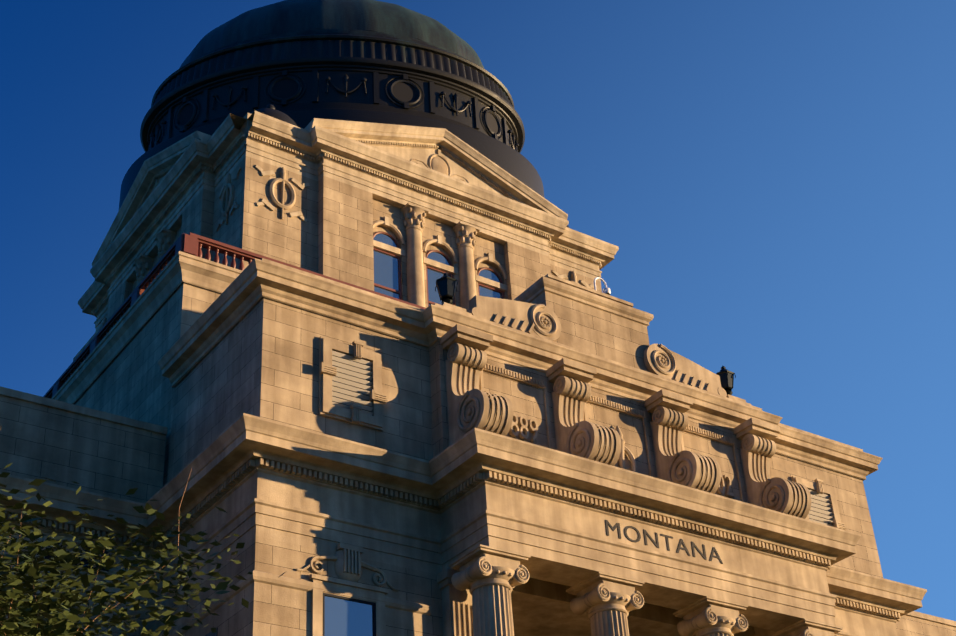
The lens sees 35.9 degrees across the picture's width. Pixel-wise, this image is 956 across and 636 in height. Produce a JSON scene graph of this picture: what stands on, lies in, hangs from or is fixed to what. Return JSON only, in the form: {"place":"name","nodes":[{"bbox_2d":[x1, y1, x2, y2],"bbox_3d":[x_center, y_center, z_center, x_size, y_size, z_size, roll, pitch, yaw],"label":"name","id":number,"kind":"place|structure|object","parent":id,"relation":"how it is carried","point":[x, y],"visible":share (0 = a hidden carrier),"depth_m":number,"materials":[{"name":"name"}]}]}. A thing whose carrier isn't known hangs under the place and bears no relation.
{"place":"outdoors","nodes":[
{"label":"outdoors","id":0,"kind":"place"},
{"bbox_2d":[45,537,109,571],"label":"dark window reveals","id":1,"kind":"object","parent":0,"point":[84,560],"depth_m":35.16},
{"bbox_2d":[0,426,286,635],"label":"tree","id":2,"kind":"object","parent":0,"point":[50,621],"depth_m":21.10,"materials":[{"name":"green plant"}]},
{"bbox_2d":[106,176,550,321],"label":"tower walls","id":3,"kind":"structure","parent":0,"point":[348,215],"depth_m":48.77,"materials":[{"name":"beige stone"}]},
{"bbox_2d":[102,154,579,325],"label":"tower column ornaments","id":4,"kind":"object","parent":3,"relation":"attached to","point":[414,222],"visible":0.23,"depth_m":49.96},
{"bbox_2d":[373,231,504,305],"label":"window frames","id":5,"kind":"structure","parent":3,"relation":"in","point":[399,292],"depth_m":49.36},
{"bbox_2d":[373,233,501,305],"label":"tower window glass","id":6,"kind":"object","parent":5,"relation":"in","point":[386,271],"visible":0.04,"depth_m":49.12,"materials":[{"name":"glass"}]},
{"bbox_2d":[250,104,568,227],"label":"tower domes","id":7,"kind":"structure","parent":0,"point":[269,110],"depth_m":49.72,"materials":[{"name":"black metal"}]},
{"bbox_2d":[0,156,955,635],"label":"building walls","id":8,"kind":"structure","parent":0,"point":[260,358],"depth_m":36.72,"materials":[{"name":"beige stone"}]},
{"bbox_2d":[51,251,241,403],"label":"cornice","id":9,"kind":"structure","parent":8,"relation":"attached to","point":[180,267],"depth_m":42.18,"materials":[{"name":"beige stone"}]},
{"bbox_2d":[42,535,388,635],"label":"window surround","id":10,"kind":"object","parent":8,"relation":"attached to","point":[316,612],"depth_m":32.71,"materials":[{"name":"beige stone"}]},
{"bbox_2d":[323,593,375,635],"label":"window sashes","id":11,"kind":"object","parent":10,"relation":"attached to","point":[360,601],"depth_m":32.52,"materials":[{"name":"black"}]},
{"bbox_2d":[43,232,425,397],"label":"terrace balustrade rails","id":12,"kind":"object","parent":8,"relation":"on","point":[188,243],"visible":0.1,"depth_m":43.20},
{"bbox_2d":[50,243,251,398],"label":"terrace balusters","id":13,"kind":"object","parent":12,"relation":"on","point":[224,261],"depth_m":42.06,"materials":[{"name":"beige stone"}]},
{"bbox_2d":[205,596,372,635],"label":"window glass","id":14,"kind":"object","parent":8,"relation":"attached to","point":[343,617],"visible":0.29,"depth_m":32.33,"materials":[{"name":"blue glass"}]},
{"bbox_2d":[296,550,398,590],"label":"window crest ornaments","id":15,"kind":"object","parent":8,"relation":"attached to","point":[337,558],"depth_m":32.80},
{"bbox_2d":[78,111,618,331],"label":"tower trim pediments","id":16,"kind":"object","parent":8,"relation":"on","point":[492,201],"visible":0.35,"depth_m":51.16,"materials":[{"name":"beige stone"}]},
{"bbox_2d":[119,0,543,208],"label":"dome","id":17,"kind":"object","parent":16,"relation":"on","point":[351,60],"visible":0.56,"depth_m":57.13,"materials":[{"name":"black metal"}]},
{"bbox_2d":[179,79,497,133],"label":"dome oculus glass","id":18,"kind":"object","parent":17,"relation":"attached to","point":[288,88],"visible":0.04,"depth_m":56.41,"materials":[{"name":"black glass"}]},
{"bbox_2d":[0,258,955,635],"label":"cornice","id":19,"kind":"structure","parent":8,"relation":"attached to","point":[548,510],"depth_m":35.47,"materials":[{"name":"beige stone"}]},
{"bbox_2d":[509,412,537,441],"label":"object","id":20,"kind":"object","parent":8,"relation":"attached to","point":[522,426],"visible":0.85,"depth_m":37.54,"materials":[{"name":"stone"}]},
{"bbox_2d":[319,324,845,529],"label":"scroll brackets","id":21,"kind":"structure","parent":8,"relation":"on","point":[570,412],"depth_m":38.59,"materials":[{"name":"beige stone"}]},
{"bbox_2d":[332,351,833,526],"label":"vent louvres","id":22,"kind":"object","parent":21,"relation":"attached to","point":[369,403],"visible":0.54,"depth_m":35.70,"materials":[{"name":"beige stone"}]},
{"bbox_2d":[447,342,810,518],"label":"scroll brackets","id":23,"kind":"object","parent":21,"relation":"attached to","point":[688,468],"visible":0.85,"depth_m":38.50,"materials":[{"name":"beige stone"}]},
{"bbox_2d":[332,355,832,524],"bbox_3d":[3.486,3.720,39.610,17.110,1.550,0.025,18,-38,-30],"label":"louvered vent","id":24,"kind":"object","parent":8,"relation":"attached to","point":[370,411],"depth_m":35.73,"materials":[{"name":"black"}]},
{"bbox_2d":[441,274,750,404],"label":"parapet","id":25,"kind":"structure","parent":8,"relation":"on","point":[511,313],"depth_m":41.61,"materials":[{"name":"beige stone"}]},
{"bbox_2d":[435,272,735,394],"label":"roof lanterns","id":26,"kind":"object","parent":25,"relation":"on","point":[445,284],"visible":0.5,"depth_m":39.08,"materials":[{"name":"brown metal"}]},
{"bbox_2d":[594,277,610,293],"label":"security camera pole","id":27,"kind":"object","parent":25,"relation":"on","point":[606,289],"visible":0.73,"depth_m":44.27,"materials":[{"name":"white metal"}]},
{"bbox_2d":[615,425,636,471],"bbox_3d":[3.791,3.687,39.127,0.961,1.950,0.304,18,-38,-30],"label":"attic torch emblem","id":28,"kind":"object","parent":8,"relation":"attached to","point":[626,450],"visible":0.38,"depth_m":39.23,"materials":[{"name":"stone"}]},
{"bbox_2d":[437,544,842,635],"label":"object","id":29,"kind":"object","parent":8,"relation":"attached to","point":[457,610],"visible":0.58,"depth_m":34.18,"materials":[{"name":"beige stone"}]},
{"bbox_2d":[605,520,722,563],"bbox_3d":[4.629,5.546,36.467,3.774,0.421,0.024,18,-38,-30],"label":"lettering","id":30,"kind":"object","parent":8,"relation":"attached to","point":[656,543],"visible":0.92,"depth_m":36.39,"materials":[{"name":"grey"}]},
{"bbox_2d":[717,474,733,497],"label":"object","id":31,"kind":"object","parent":8,"relation":"attached to","point":[721,490],"visible":0.29,"depth_m":40.98,"materials":[{"name":"stone"}]},
{"bbox_2d":[0,0,955,620],"label":"sky","id":32,"kind":"structure","parent":0,"point":[773,182],"materials":[{"name":"blue"}]},
{"bbox_2d":[530,278,649,371],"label":"parapet wall","id":33,"kind":"structure","parent":0,"point":[598,332],"depth_m":41.44,"materials":[{"name":"beige stone"}]},
{"bbox_2d":[469,304,726,396],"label":"scroll ornaments","id":34,"kind":"object","parent":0,"point":[659,359],"visible":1,"depth_m":40.46},
{"bbox_2d":[451,556,836,635],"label":"columns","id":35,"kind":"structure","parent":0,"point":[606,610],"depth_m":34.47,"materials":[{"name":"beige stone"}]}
]}

